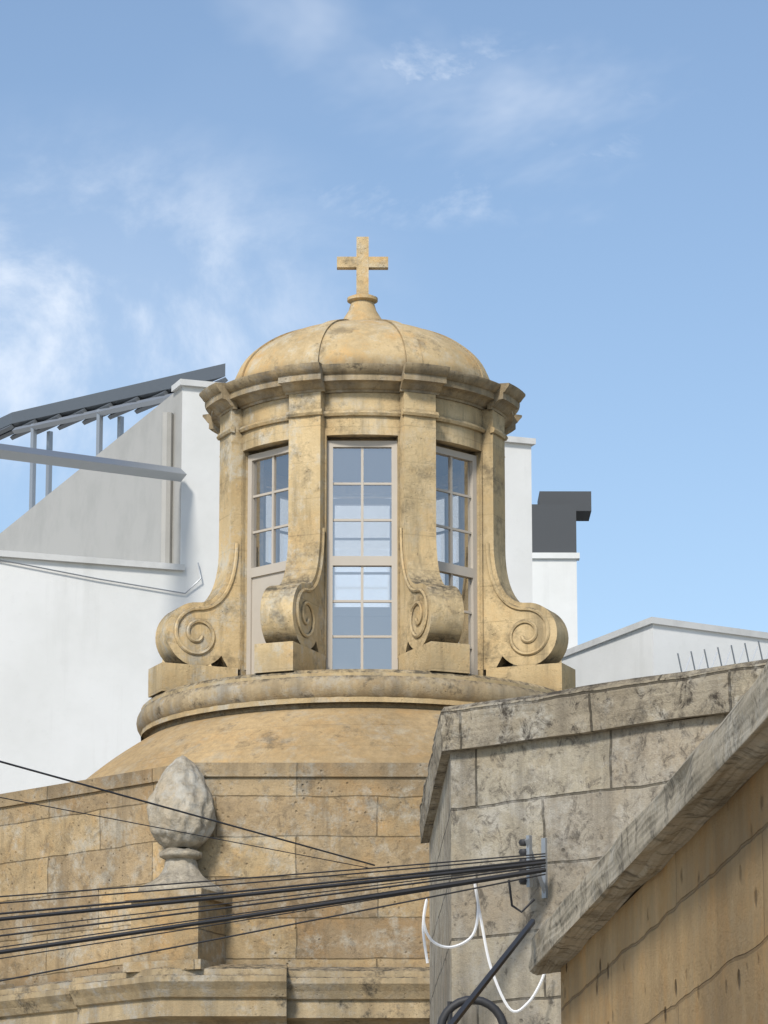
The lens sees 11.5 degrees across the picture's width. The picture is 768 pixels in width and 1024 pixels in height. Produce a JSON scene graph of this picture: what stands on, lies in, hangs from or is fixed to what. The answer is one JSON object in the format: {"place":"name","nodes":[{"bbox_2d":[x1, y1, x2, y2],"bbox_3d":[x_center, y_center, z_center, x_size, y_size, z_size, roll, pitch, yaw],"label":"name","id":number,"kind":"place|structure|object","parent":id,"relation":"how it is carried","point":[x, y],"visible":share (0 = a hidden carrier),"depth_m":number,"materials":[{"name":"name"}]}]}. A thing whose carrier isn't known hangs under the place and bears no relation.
{"place":"outdoors","nodes":[
{"label":"outdoors","id":0,"kind":"place"},
{"bbox_2d":[141,392,555,740],"bbox_3d":[-0.176,0.552,30.669,3.520,2.610,3.520,0,-13,0],"label":"lantern drum","id":1,"kind":"object","parent":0,"point":[362,416],"visible":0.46,"depth_m":30.01,"materials":[{"name":"beige stone"}]},
{"bbox_2d":[246,441,477,674],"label":"window frames","id":2,"kind":"structure","parent":1,"relation":"attached to","point":[361,637],"depth_m":30.10,"materials":[{"name":"beige wood"}]},
{"bbox_2d":[264,449,460,482],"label":"lantern ceiling","id":3,"kind":"structure","parent":0,"point":[347,465],"depth_m":31.10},
{"bbox_2d":[0,0,767,644],"label":"sky","id":4,"kind":"structure","parent":0,"point":[572,195],"materials":[{"name":"blue"}]},
{"bbox_2d":[532,491,590,648],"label":"chimney","id":5,"kind":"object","parent":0,"point":[556,515],"depth_m":65.56,"materials":[{"name":"white paint"}]},
{"bbox_2d":[429,714,727,1023],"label":"grey wall","id":6,"kind":"structure","parent":0,"point":[581,803],"depth_m":17.79,"materials":[{"name":"stone"}]},
{"bbox_2d":[437,996,507,1023],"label":"cable coil","id":7,"kind":"object","parent":6,"relation":"attached to","point":[446,1015],"visible":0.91,"depth_m":14.94,"materials":[{"name":"grey"}]},
{"bbox_2d":[525,835,547,898],"bbox_3d":[0.705,1.644,17.669,0.027,0.280,0.164,-11,-17,40],"label":"cable bracket","id":8,"kind":"object","parent":6,"relation":"attached to","point":[543,880],"visible":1,"depth_m":17.68,"materials":[{"name":"silver metal"}]},
{"bbox_2d":[0,761,545,1023],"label":"cables","id":9,"kind":"object","parent":8,"relation":"hanging from","point":[486,980],"visible":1,"depth_m":16.97,"materials":[{"name":"grey plastic"}]},
{"bbox_2d":[422,884,544,1012],"bbox_3d":[0.461,2.000,17.508,0.576,0.596,0.012,0,-13,0],"label":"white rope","id":10,"kind":"object","parent":9,"relation":"attached to","point":[478,917],"visible":0.93,"depth_m":17.51,"materials":[{"name":"white"}]},
{"bbox_2d":[420,659,767,843],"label":"wall coping","id":11,"kind":"object","parent":6,"relation":"on","point":[636,702],"depth_m":17.68,"materials":[{"name":"grey stone"}]},
{"bbox_2d":[677,641,767,671],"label":"bird spikes","id":12,"kind":"object","parent":11,"relation":"on","point":[718,652],"visible":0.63,"depth_m":17.38,"materials":[{"name":"grey metal"}]},
{"bbox_2d":[561,761,767,1023],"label":"wall","id":13,"kind":"structure","parent":0,"point":[681,937],"depth_m":10.39,"materials":[{"name":"stone"}]},
{"bbox_2d":[528,661,767,974],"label":"coping wall","id":14,"kind":"structure","parent":13,"relation":"on","point":[726,760],"depth_m":10.48,"materials":[{"name":"stone"}]},
{"bbox_2d":[561,617,767,686],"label":"white building","id":15,"kind":"structure","parent":0,"point":[651,646],"depth_m":47.40,"materials":[{"name":"paint"}]},
{"label":"ground","id":16,"kind":"structure","parent":0,"visible":0},
{"bbox_2d":[0,763,429,985],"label":"stone wall","id":17,"kind":"structure","parent":16,"relation":"on","point":[368,812],"depth_m":27.25,"materials":[{"name":"stone"}]},
{"bbox_2d":[0,964,429,1023],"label":"cornice","id":18,"kind":"structure","parent":17,"relation":"on","point":[252,994],"depth_m":26.64,"materials":[{"name":"stone"}]},
{"bbox_2d":[123,888,231,972],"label":"finial pedestals","id":19,"kind":"object","parent":18,"relation":"on","point":[200,956],"visible":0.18,"depth_m":26.69,"materials":[{"name":"stone"}]},
{"bbox_2d":[138,755,223,891],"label":"finials","id":20,"kind":"object","parent":19,"relation":"on","point":[181,785],"visible":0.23,"depth_m":26.94,"materials":[{"name":"stone"}]},
{"bbox_2d":[87,707,440,778],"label":"dome","id":21,"kind":"structure","parent":17,"relation":"on","point":[356,735],"depth_m":28.43,"materials":[{"name":"stone"}]},
{"bbox_2d":[136,362,544,739],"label":"cornice","id":22,"kind":"structure","parent":21,"relation":"on","point":[504,400],"depth_m":29.76,"materials":[{"name":"beige stone"}]},
{"bbox_2d":[148,391,575,697],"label":"scrolled buttresses","id":23,"kind":"structure","parent":22,"relation":"on","point":[200,642],"depth_m":29.79,"materials":[{"name":"stone"}]},
{"bbox_2d":[235,293,489,379],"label":"dome","id":24,"kind":"structure","parent":22,"relation":"on","point":[362,331],"depth_m":30.25,"materials":[{"name":"beige stone"}]},
{"bbox_2d":[337,237,387,293],"bbox_3d":[-0.176,-2.005,31.262,0.420,0.500,0.085,0,-13,0],"label":"cross","id":25,"kind":"object","parent":24,"relation":"on","point":[362,263],"visible":1,"depth_m":31.23,"materials":[{"name":"stone"}]},
{"bbox_2d":[0,386,532,793],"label":"white building","id":26,"kind":"structure","parent":16,"relation":"on","point":[80,656],"depth_m":43.38,"materials":[{"name":"paint"}]},
{"bbox_2d":[0,393,186,509],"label":"pergola frame","id":27,"kind":"object","parent":26,"relation":"on","point":[33,455],"visible":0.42,"depth_m":43.14,"materials":[{"name":"grey metal"}]},
{"bbox_2d":[0,377,227,439],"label":"roof slats","id":28,"kind":"object","parent":27,"relation":"on","point":[9,428],"visible":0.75,"depth_m":53.28,"materials":[{"name":"grey metal"}]},
{"bbox_2d":[0,364,224,433],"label":"solar canopy","id":29,"kind":"object","parent":28,"relation":"on","point":[120,395],"visible":0.73,"depth_m":52.04,"materials":[{"name":"grey metal"}]},
{"bbox_2d":[0,559,201,593],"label":"cable","id":30,"kind":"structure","parent":26,"relation":"attached to","point":[105,579],"depth_m":43.11,"materials":[{"name":"silver metal"}]},
{"bbox_2d":[159,412,172,562],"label":"drain pipe","id":31,"kind":"object","parent":26,"relation":"attached to","point":[165,550],"visible":0.92,"depth_m":43.94,"materials":[{"name":"metal"}]},
{"bbox_2d":[0,379,535,570],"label":"roof copings","id":32,"kind":"object","parent":26,"relation":"on","point":[177,385],"visible":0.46,"depth_m":43.22,"materials":[{"name":"paint"}]}
]}

